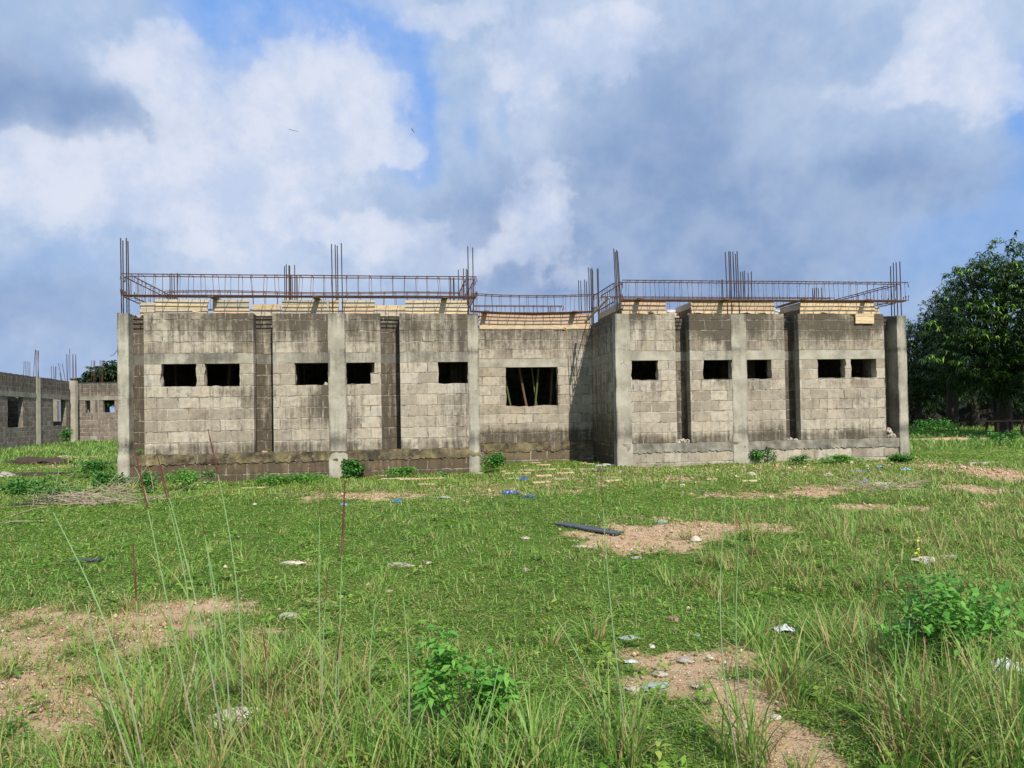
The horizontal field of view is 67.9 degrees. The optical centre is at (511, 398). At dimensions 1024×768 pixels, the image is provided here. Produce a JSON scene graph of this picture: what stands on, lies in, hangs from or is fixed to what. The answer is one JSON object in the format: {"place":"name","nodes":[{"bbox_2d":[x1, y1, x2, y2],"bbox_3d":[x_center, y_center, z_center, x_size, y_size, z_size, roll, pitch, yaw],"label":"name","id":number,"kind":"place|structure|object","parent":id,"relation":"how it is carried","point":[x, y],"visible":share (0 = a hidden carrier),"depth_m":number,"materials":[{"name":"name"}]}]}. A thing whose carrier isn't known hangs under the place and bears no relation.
{"place":"outdoors","nodes":[
{"label":"outdoors","id":0,"kind":"place"},
{"bbox_2d":[0,426,1023,767],"bbox_3d":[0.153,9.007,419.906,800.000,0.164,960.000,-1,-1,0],"label":"ground","id":1,"kind":"structure","parent":0,"point":[800,732],"depth_m":5.91,"materials":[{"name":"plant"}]},
{"bbox_2d":[0,473,67,506],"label":"leafy bush","id":2,"kind":"object","parent":1,"relation":"on","point":[14,484],"visible":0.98,"depth_m":12.24,"materials":[{"name":"green plant"}]},
{"bbox_2d":[2,456,71,464],"bbox_3d":[-15.482,2.179,24.719,2.312,0.600,1.115,-1,-1,0],"label":"earth mound","id":3,"kind":"object","parent":1,"relation":"on","point":[28,460],"visible":0.4,"depth_m":24.45,"materials":[{"name":"soil"}]},
{"bbox_2d":[10,472,71,476],"bbox_3d":[-12.539,2.021,19.814,2.665,0.219,0.699,-1,-1,0],"label":"earth mound","id":4,"kind":"object","parent":1,"relation":"on","point":[32,473],"visible":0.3,"depth_m":19.68,"materials":[{"name":"soil"}]},
{"bbox_2d":[0,349,117,448],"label":"neighbouring building","id":5,"kind":"structure","parent":1,"relation":"on","point":[34,410],"depth_m":46.84,"materials":[{"name":"concrete"}]},
{"bbox_2d":[41,481,91,499],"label":"leafy bush","id":6,"kind":"object","parent":1,"relation":"on","point":[61,487],"visible":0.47,"depth_m":13.34,"materials":[{"name":"green plant"}]},
{"bbox_2d":[66,455,116,475],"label":"leafy bush","id":7,"kind":"object","parent":1,"relation":"on","point":[97,466],"visible":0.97,"depth_m":18.81,"materials":[{"name":"green plant"}]},
{"bbox_2d":[70,360,116,411],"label":"distant tree","id":8,"kind":"object","parent":1,"relation":"on","point":[107,372],"visible":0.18,"depth_m":93.06,"materials":[{"name":"green plant"}]},
{"bbox_2d":[53,512,144,767],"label":"tall grass stalk","id":9,"kind":"object","parent":1,"relation":"on","point":[103,665],"depth_m":2.88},
{"bbox_2d":[0,461,204,507],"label":"branch pile","id":10,"kind":"object","parent":1,"relation":"on","point":[85,496],"visible":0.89,"depth_m":12.60,"materials":[{"name":"wood"}]},
{"bbox_2d":[87,469,130,489],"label":"leafy bush","id":11,"kind":"object","parent":1,"relation":"on","point":[102,478],"visible":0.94,"depth_m":15.03,"materials":[{"name":"green plant"}]},
{"bbox_2d":[109,589,144,611],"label":"grass tuft","id":12,"kind":"object","parent":1,"relation":"on","point":[125,606],"visible":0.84,"depth_m":5.63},
{"bbox_2d":[85,604,172,767],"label":"tall grass stalk","id":13,"kind":"object","parent":1,"relation":"on","point":[125,730],"depth_m":2.78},
{"bbox_2d":[132,472,158,492],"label":"leafy bush","id":14,"kind":"object","parent":1,"relation":"on","point":[148,481],"visible":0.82,"depth_m":14.72,"materials":[{"name":"green plant"}]},
{"bbox_2d":[11,616,286,761],"bbox_3d":[-1.636,1.271,3.349,0.980,0.519,1.029,-2,-1,34],"label":"grass tuft","id":15,"kind":"object","parent":1,"relation":"on","point":[120,688],"visible":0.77,"depth_m":3.30,"materials":[{"name":"plant"}]},
{"bbox_2d":[130,543,180,723],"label":"tall grass stalk","id":16,"kind":"object","parent":1,"relation":"on","point":[135,596],"depth_m":3.39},
{"bbox_2d":[132,437,200,761],"bbox_3d":[-1.371,0.827,3.025,0.304,1.348,0.059,-1,-1,2],"label":"tall grass stalk","id":17,"kind":"object","parent":1,"relation":"on","point":[172,632],"depth_m":3.03,"materials":[{"name":"plant"}]},
{"bbox_2d":[142,468,211,489],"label":"leafy bush","id":18,"kind":"object","parent":1,"relation":"on","point":[184,478],"visible":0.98,"depth_m":15.23,"materials":[{"name":"green plant"}]},
{"bbox_2d":[158,465,222,742],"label":"tall grass stalk","id":19,"kind":"object","parent":1,"relation":"on","point":[191,651],"depth_m":3.27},
{"bbox_2d":[157,535,232,764],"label":"tall grass stalk","id":20,"kind":"object","parent":1,"relation":"on","point":[212,666],"depth_m":3.08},
{"bbox_2d":[154,453,242,767],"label":"tall grass stalk","id":21,"kind":"object","parent":1,"relation":"on","point":[206,655],"depth_m":2.99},
{"bbox_2d":[176,521,259,713],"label":"tall grass stalk","id":22,"kind":"object","parent":1,"relation":"on","point":[214,622],"depth_m":3.57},
{"bbox_2d":[202,707,260,728],"bbox_3d":[-1.302,1.483,3.537,0.276,0.075,0.213,-1,-1,-18],"label":"stone","id":23,"kind":"object","parent":1,"relation":"on","point":[240,716],"visible":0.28,"depth_m":3.51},
{"bbox_2d":[187,430,276,747],"bbox_3d":[-1.198,0.810,3.207,0.489,1.368,0.058,-1,-1,18],"label":"tall grass stalk","id":24,"kind":"object","parent":1,"relation":"on","point":[241,644],"depth_m":3.18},
{"bbox_2d":[160,609,352,705],"bbox_3d":[-1.177,1.293,3.795,0.828,0.422,1.062,-1,-1,13],"label":"grass tuft","id":25,"kind":"object","parent":1,"relation":"on","point":[281,656],"visible":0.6,"depth_m":3.83,"materials":[{"name":"plant"}]},
{"bbox_2d":[212,624,317,709],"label":"tall grass stalk","id":26,"kind":"object","parent":1,"relation":"on","point":[265,658],"depth_m":3.58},
{"bbox_2d":[244,472,328,484],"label":"leafy bush","id":27,"kind":"object","parent":1,"relation":"on","point":[276,477],"visible":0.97,"depth_m":16.21,"materials":[{"name":"green plant"}]},
{"bbox_2d":[272,625,362,747],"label":"tall grass stalk","id":28,"kind":"object","parent":1,"relation":"on","point":[326,680],"depth_m":3.16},
{"bbox_2d":[285,567,380,720],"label":"tall grass stalk","id":29,"kind":"object","parent":1,"relation":"on","point":[315,639],"depth_m":3.48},
{"bbox_2d":[290,480,380,731],"bbox_3d":[-0.749,0.911,3.261,0.436,1.118,0.052,-1,-1,14],"label":"tall grass stalk","id":30,"kind":"object","parent":1,"relation":"on","point":[321,663],"depth_m":3.28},
{"bbox_2d":[341,458,365,477],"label":"leafy bush","id":31,"kind":"object","parent":1,"relation":"on","point":[353,467],"visible":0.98,"depth_m":17.88,"materials":[{"name":"green plant"}]},
{"bbox_2d":[337,482,369,718],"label":"tall grass stalk","id":32,"kind":"object","parent":1,"relation":"on","point":[341,552],"depth_m":3.29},
{"bbox_2d":[338,592,410,723],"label":"tall grass stalk","id":33,"kind":"object","parent":1,"relation":"on","point":[369,675],"depth_m":3.27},
{"bbox_2d":[348,597,409,767],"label":"tall grass stalk","id":34,"kind":"object","parent":1,"relation":"on","point":[396,669],"depth_m":2.97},
{"bbox_2d":[363,565,402,585],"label":"grass tuft","id":35,"kind":"object","parent":1,"relation":"on","point":[379,576],"visible":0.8,"depth_m":6.51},
{"bbox_2d":[382,466,421,477],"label":"leafy bush","id":36,"kind":"object","parent":1,"relation":"on","point":[402,471],"visible":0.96,"depth_m":17.51,"materials":[{"name":"green plant"}]},
{"bbox_2d":[401,628,461,665],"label":"grass tuft","id":37,"kind":"object","parent":1,"relation":"on","point":[423,651],"visible":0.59,"depth_m":4.36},
{"bbox_2d":[407,624,525,735],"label":"leafy bush","id":38,"kind":"object","parent":1,"relation":"on","point":[424,687],"visible":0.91,"depth_m":3.23,"materials":[{"name":"green plant"}]},
{"bbox_2d":[457,635,499,671],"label":"grass tuft","id":39,"kind":"object","parent":1,"relation":"on","point":[472,660],"visible":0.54,"depth_m":4.19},
{"bbox_2d":[480,452,506,472],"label":"leafy bush","id":40,"kind":"object","parent":1,"relation":"on","point":[494,460],"visible":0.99,"depth_m":17.86,"materials":[{"name":"green plant"}]},
{"bbox_2d":[477,649,517,762],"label":"tall grass stalk","id":41,"kind":"object","parent":1,"relation":"on","point":[491,704],"depth_m":2.89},
{"bbox_2d":[453,666,557,731],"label":"grass tuft","id":42,"kind":"object","parent":1,"relation":"on","point":[511,709],"visible":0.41,"depth_m":3.40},
{"bbox_2d":[0,452,1023,767],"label":"wild grass","id":43,"kind":"structure","parent":1,"relation":"on","point":[536,738],"depth_m":3.46,"materials":[{"name":"plant"}]},
{"bbox_2d":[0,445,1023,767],"bbox_3d":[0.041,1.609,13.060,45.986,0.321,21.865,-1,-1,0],"label":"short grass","id":44,"kind":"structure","parent":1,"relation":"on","point":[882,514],"depth_m":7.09,"materials":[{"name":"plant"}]},
{"bbox_2d":[0,449,1023,767],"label":"dead straw","id":45,"kind":"object","parent":1,"relation":"on","point":[464,617],"visible":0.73,"depth_m":5.24,"materials":[{"name":"beige plant"}]},
{"bbox_2d":[0,453,1023,767],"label":"weeds","id":46,"kind":"object","parent":1,"relation":"on","point":[534,683],"visible":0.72,"depth_m":5.75,"materials":[{"name":"green plant"}]},
{"bbox_2d":[117,238,909,484],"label":"unfinished building","id":47,"kind":"structure","parent":1,"relation":"on","point":[427,393],"depth_m":19.14,"materials":[{"name":"concrete"}]},
{"bbox_2d":[140,302,155,316],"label":"formwork panel","id":48,"kind":"object","parent":47,"relation":"on","point":[147,307],"visible":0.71,"depth_m":17.80,"materials":[{"name":"brown wood"}]},
{"bbox_2d":[124,276,176,303],"bbox_3d":[-9.225,-2.527,19.980,0.283,0.540,4.692,-1,-1,-8],"label":"rebar cage","id":49,"kind":"object","parent":47,"relation":"on","point":[150,288],"visible":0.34,"depth_m":18.41,"materials":[{"name":"metal"}]},
{"bbox_2d":[155,299,208,312],"bbox_3d":[-7.660,-2.119,17.658,1.196,0.354,0.078,-1,-1,-8],"label":"formwork panel","id":50,"kind":"object","parent":47,"relation":"on","point":[175,305],"visible":1,"depth_m":17.62,"materials":[{"name":"brown wood"}]},
{"bbox_2d":[213,300,249,312],"bbox_3d":[-6.575,-2.135,17.814,0.832,0.353,0.080,-1,-1,-8],"label":"formwork panel","id":51,"kind":"object","parent":47,"relation":"on","point":[230,306],"visible":1,"depth_m":17.78,"materials":[{"name":"brown wood"}]},
{"bbox_2d":[252,304,280,316],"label":"formwork panel","id":52,"kind":"object","parent":47,"relation":"on","point":[267,310],"visible":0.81,"depth_m":18.27,"materials":[{"name":"brown wood"}]},
{"bbox_2d":[120,273,476,298],"bbox_3d":[-4.857,-2.617,17.860,8.095,0.540,0.368,-1,-1,-8],"label":"rebar cage","id":53,"kind":"object","parent":47,"relation":"on","point":[416,296],"visible":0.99,"depth_m":17.80,"materials":[{"name":"metal"}]},
{"bbox_2d":[282,300,327,313],"bbox_3d":[-4.914,-2.158,18.053,1.065,0.352,0.080,-1,-1,-8],"label":"formwork panel","id":54,"kind":"object","parent":47,"relation":"on","point":[306,306],"visible":1,"depth_m":18.02,"materials":[{"name":"brown wood"}]},
{"bbox_2d":[164,290,459,311],"bbox_3d":[-5.258,-2.595,20.472,7.745,0.588,0.288,-1,-1,-8],"label":"rebar cage","id":55,"kind":"object","parent":47,"relation":"on","point":[312,293],"visible":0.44,"depth_m":20.44,"materials":[{"name":"metal"}]},
{"bbox_2d":[341,300,374,313],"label":"formwork panel","id":56,"kind":"object","parent":47,"relation":"on","point":[360,306],"visible":1,"depth_m":18.20,"materials":[{"name":"brown wood"}]},
{"bbox_2d":[375,305,404,316],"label":"formwork panel","id":57,"kind":"object","parent":47,"relation":"on","point":[389,310],"visible":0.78,"depth_m":18.70,"materials":[{"name":"brown wood"}]},
{"bbox_2d":[405,300,467,313],"bbox_3d":[-1.843,-2.204,18.495,1.523,0.355,0.081,-1,-1,-8],"label":"formwork panel","id":58,"kind":"object","parent":47,"relation":"on","point":[443,307],"visible":1,"depth_m":18.46,"materials":[{"name":"brown wood"}]},
{"bbox_2d":[472,305,563,321],"bbox_3d":[0.204,-2.635,23.683,2.866,0.521,0.284,-1,-1,-8],"label":"rebar cage","id":59,"kind":"object","parent":47,"relation":"on","point":[533,306],"visible":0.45,"depth_m":23.69,"materials":[{"name":"metal"}]},
{"bbox_2d":[479,313,590,328],"bbox_3d":[0.655,-2.148,21.273,3.173,0.458,0.082,-1,-1,-8],"label":"formwork panel","id":60,"kind":"object","parent":47,"relation":"on","point":[530,321],"visible":1,"depth_m":21.23,"materials":[{"name":"brown wood"}]},
{"bbox_2d":[470,293,596,314],"bbox_3d":[0.594,-2.607,21.080,3.536,0.580,0.343,-1,-1,-8],"label":"rebar cage","id":61,"kind":"object","parent":60,"relation":"on","point":[531,313],"visible":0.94,"depth_m":21.06,"materials":[{"name":"metal"}]},
{"bbox_2d":[598,302,622,320],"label":"formwork panel","id":62,"kind":"object","parent":47,"relation":"on","point":[608,312],"visible":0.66,"depth_m":20.26,"materials":[{"name":"brown wood"}]},
{"bbox_2d":[593,283,622,311],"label":"rebar cage","id":63,"kind":"object","parent":62,"relation":"on","point":[606,306],"visible":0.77,"depth_m":20.41,"materials":[{"name":"metal"}]},
{"bbox_2d":[621,301,666,314],"bbox_3d":[3.341,-2.279,19.242,1.195,0.356,0.081,-1,-1,-8],"label":"formwork panel","id":64,"kind":"object","parent":47,"relation":"on","point":[633,307],"visible":1,"depth_m":19.21,"materials":[{"name":"brown wood"}]},
{"bbox_2d":[676,302,691,315],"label":"formwork panel","id":65,"kind":"object","parent":47,"relation":"on","point":[683,310],"visible":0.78,"depth_m":19.79,"materials":[{"name":"brown wood"}]},
{"bbox_2d":[599,296,829,313],"bbox_3d":[6.100,-2.719,22.359,7.212,0.522,0.293,-1,-1,-8],"label":"rebar cage","id":66,"kind":"object","parent":47,"relation":"on","point":[768,298],"visible":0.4,"depth_m":22.38,"materials":[{"name":"metal"}]},
{"bbox_2d":[691,302,774,314],"bbox_3d":[5.690,-2.310,19.581,2.288,0.351,0.080,-1,-1,-8],"label":"formwork panel","id":67,"kind":"object","parent":47,"relation":"on","point":[721,307],"visible":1,"depth_m":19.55,"materials":[{"name":"brown wood"}]},
{"bbox_2d":[618,280,908,302],"bbox_3d":[6.537,-2.731,19.501,7.762,0.540,0.375,-1,-1,-8],"label":"rebar cage","id":68,"kind":"object","parent":47,"relation":"on","point":[733,300],"visible":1,"depth_m":19.41,"materials":[{"name":"metal"}]},
{"bbox_2d":[780,302,800,315],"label":"formwork panel","id":69,"kind":"object","parent":47,"relation":"on","point":[790,310],"visible":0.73,"depth_m":20.27,"materials":[{"name":"brown wood"}]},
{"bbox_2d":[800,302,874,314],"bbox_3d":[8.553,-2.354,19.996,2.116,0.357,0.076,-1,-1,-8],"label":"formwork panel","id":70,"kind":"object","parent":47,"relation":"on","point":[817,308],"visible":1,"depth_m":19.96,"materials":[{"name":"brown wood"}]},
{"bbox_2d":[855,314,873,323],"bbox_3d":[9.271,-2.098,19.987,0.530,0.264,0.032,-1,-1,-8],"label":"hanging board","id":71,"kind":"object","parent":47,"relation":"attached to","point":[864,318],"visible":1,"depth_m":19.97,"materials":[{"name":"brown wood"}]},
{"bbox_2d":[833,285,895,306],"bbox_3d":[10.014,-2.753,21.791,0.274,0.527,2.792,-1,-1,-8],"label":"rebar cage","id":72,"kind":"object","parent":47,"relation":"on","point":[879,305],"visible":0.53,"depth_m":21.33,"materials":[{"name":"metal"}]},
{"bbox_2d":[528,618,570,646],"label":"grass tuft","id":73,"kind":"object","parent":1,"relation":"on","point":[551,641],"visible":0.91,"depth_m":4.66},
{"bbox_2d":[554,522,623,534],"bbox_3d":[0.909,1.552,9.099,0.154,0.022,1.000,-3,2,-41],"label":"sheet strip","id":74,"kind":"object","parent":1,"relation":"on","point":[589,528],"visible":1,"depth_m":9.06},
{"bbox_2d":[564,603,626,644],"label":"grass tuft","id":75,"kind":"object","parent":1,"relation":"on","point":[597,632],"visible":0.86,"depth_m":4.64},
{"bbox_2d":[554,615,652,746],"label":"tall grass stalk","id":76,"kind":"object","parent":1,"relation":"on","point":[595,669],"depth_m":3.17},
{"bbox_2d":[571,467,686,736],"bbox_3d":[0.477,0.870,3.094,0.557,1.193,0.061,-1,-1,-8],"label":"tall grass stalk","id":77,"kind":"object","parent":1,"relation":"on","point":[619,681],"depth_m":3.08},
{"bbox_2d":[534,659,725,767],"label":"grass tuft","id":78,"kind":"object","parent":1,"relation":"on","point":[635,741],"visible":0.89,"depth_m":3.04,"materials":[{"name":"plant"}]},
{"bbox_2d":[638,681,669,691],"bbox_3d":[0.729,1.478,3.896,0.200,0.039,0.099,-1,-1,-21],"label":"stone","id":79,"kind":"object","parent":1,"relation":"on","point":[650,685],"visible":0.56,"depth_m":3.88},
{"bbox_2d":[697,541,746,758],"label":"tall grass stalk","id":80,"kind":"object","parent":1,"relation":"on","point":[743,728],"depth_m":3.08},
{"bbox_2d":[720,492,764,767],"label":"tall grass stalk","id":81,"kind":"object","parent":1,"relation":"on","point":[737,645],"depth_m":2.98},
{"bbox_2d":[624,642,864,767],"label":"grass tuft","id":82,"kind":"object","parent":1,"relation":"on","point":[753,736],"visible":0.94,"depth_m":3.06,"materials":[{"name":"plant"}]},
{"bbox_2d":[601,483,887,497],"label":"straw litter","id":83,"kind":"object","parent":1,"relation":"on","point":[757,488],"visible":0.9,"depth_m":12.91,"materials":[{"name":"beige plant"}]},
{"bbox_2d":[691,597,805,651],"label":"grass tuft","id":84,"kind":"object","parent":1,"relation":"on","point":[758,637],"visible":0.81,"depth_m":4.45,"materials":[{"name":"plant"}]},
{"bbox_2d":[749,446,779,461],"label":"leafy bush","id":85,"kind":"object","parent":1,"relation":"on","point":[751,453],"visible":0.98,"depth_m":19.45,"materials":[{"name":"green plant"}]},
{"bbox_2d":[690,597,873,702],"bbox_3d":[1.355,1.241,3.751,0.683,0.443,0.863,-1,-1,-24],"label":"grass tuft","id":86,"kind":"object","parent":1,"relation":"on","point":[770,682],"visible":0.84,"depth_m":3.74,"materials":[{"name":"plant"}]},
{"bbox_2d":[792,497,876,541],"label":"grass tuft","id":87,"kind":"object","parent":1,"relation":"on","point":[834,529],"visible":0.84,"depth_m":8.01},
{"bbox_2d":[818,454,871,462],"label":"leafy bush","id":88,"kind":"object","parent":1,"relation":"on","point":[839,458],"visible":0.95,"depth_m":18.64,"materials":[{"name":"green plant"}]},
{"bbox_2d":[851,607,904,732],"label":"tall grass stalk","id":89,"kind":"object","parent":1,"relation":"on","point":[867,697],"depth_m":3.28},
{"bbox_2d":[793,456,979,491],"bbox_3d":[6.423,1.276,12.894,3.028,0.503,1.056,-1,-1,-7],"label":"branch pile","id":90,"kind":"object","parent":1,"relation":"on","point":[892,485],"visible":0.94,"depth_m":12.80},
{"bbox_2d":[809,605,987,684],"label":"grass tuft","id":91,"kind":"object","parent":1,"relation":"on","point":[872,645],"visible":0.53,"depth_m":3.97,"materials":[{"name":"plant"}]},
{"bbox_2d":[886,452,916,463],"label":"leafy bush","id":92,"kind":"object","parent":1,"relation":"on","point":[900,458],"visible":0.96,"depth_m":18.39,"materials":[{"name":"green plant"}]},
{"bbox_2d":[795,632,1019,757],"bbox_3d":[1.610,1.185,3.025,0.888,0.502,0.971,-1,-1,0],"label":"grass tuft","id":93,"kind":"object","parent":1,"relation":"on","point":[923,707],"visible":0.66,"depth_m":3.01,"materials":[{"name":"plant"}]},
{"bbox_2d":[857,610,989,695],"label":"grass tuft","id":94,"kind":"object","parent":1,"relation":"on","point":[931,662],"visible":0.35,"depth_m":3.73,"materials":[{"name":"plant"}]},
{"bbox_2d":[861,554,1003,615],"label":"bush","id":95,"kind":"object","parent":1,"relation":"on","point":[906,579],"visible":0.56,"depth_m":5.05,"materials":[{"name":"green plant"}]},
{"bbox_2d":[842,615,1023,749],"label":"grass tuft","id":96,"kind":"object","parent":1,"relation":"on","point":[986,698],"visible":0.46,"depth_m":3.15,"materials":[{"name":"plant"}]},
{"bbox_2d":[910,417,960,437],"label":"leafy bush","id":97,"kind":"object","parent":1,"relation":"on","point":[933,427],"visible":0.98,"depth_m":32.82,"materials":[{"name":"green plant"}]},
{"bbox_2d":[906,318,978,428],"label":"leafy tree","id":98,"kind":"object","parent":1,"relation":"on","point":[916,399],"visible":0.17,"depth_m":43.25,"materials":[{"name":"green plant"}]},
{"bbox_2d":[868,568,1023,680],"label":"leafy bush","id":99,"kind":"object","parent":1,"relation":"on","point":[969,612],"visible":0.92,"depth_m":3.82,"materials":[{"name":"green plant"}]},
{"bbox_2d":[906,287,990,430],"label":"leafy tree","id":100,"kind":"object","parent":1,"relation":"on","point":[928,318],"visible":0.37,"depth_m":40.82,"materials":[{"name":"green plant"}]},
{"bbox_2d":[953,370,958,430],"bbox_3d":[23.345,0.144,40.003,0.261,3.603,0.228,-1,-1,0],"label":"tree trunk","id":101,"kind":"object","parent":1,"relation":"on","point":[956,410],"visible":0.43,"depth_m":39.91,"materials":[{"name":"brown plant"}]},
{"bbox_2d":[894,617,1023,705],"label":"grass tuft","id":102,"kind":"object","parent":1,"relation":"on","point":[988,665],"visible":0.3,"depth_m":3.62,"materials":[{"name":"plant"}]},
{"bbox_2d":[908,380,1023,426],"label":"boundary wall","id":103,"kind":"structure","parent":1,"relation":"on","point":[986,413],"depth_m":48.49,"materials":[{"name":"concrete"}]},
{"bbox_2d":[908,362,1023,426],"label":"leafy tree","id":104,"kind":"object","parent":1,"relation":"on","point":[975,405],"visible":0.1,"depth_m":46.76,"materials":[{"name":"green plant"}]},
{"bbox_2d":[917,230,1023,431],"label":"mango tree","id":105,"kind":"object","parent":1,"relation":"on","point":[1001,364],"visible":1,"depth_m":35.01,"materials":[{"name":"green plant"}]},
{"bbox_2d":[976,420,1023,434],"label":"work bench","id":106,"kind":"object","parent":1,"relation":"on","point":[1021,430],"visible":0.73,"depth_m":33.95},
{"bbox_2d":[984,429,1020,445],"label":"leafy bush","id":107,"kind":"object","parent":1,"relation":"on","point":[1011,436],"visible":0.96,"depth_m":25.59,"materials":[{"name":"green plant"}]},
{"bbox_2d":[0,424,1023,465],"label":"grass","id":108,"kind":"structure","parent":0,"point":[982,443],"depth_m":31.63,"materials":[{"name":"plant"}]},
{"bbox_2d":[0,0,1023,420],"label":"sky","id":109,"kind":"structure","parent":0,"point":[841,141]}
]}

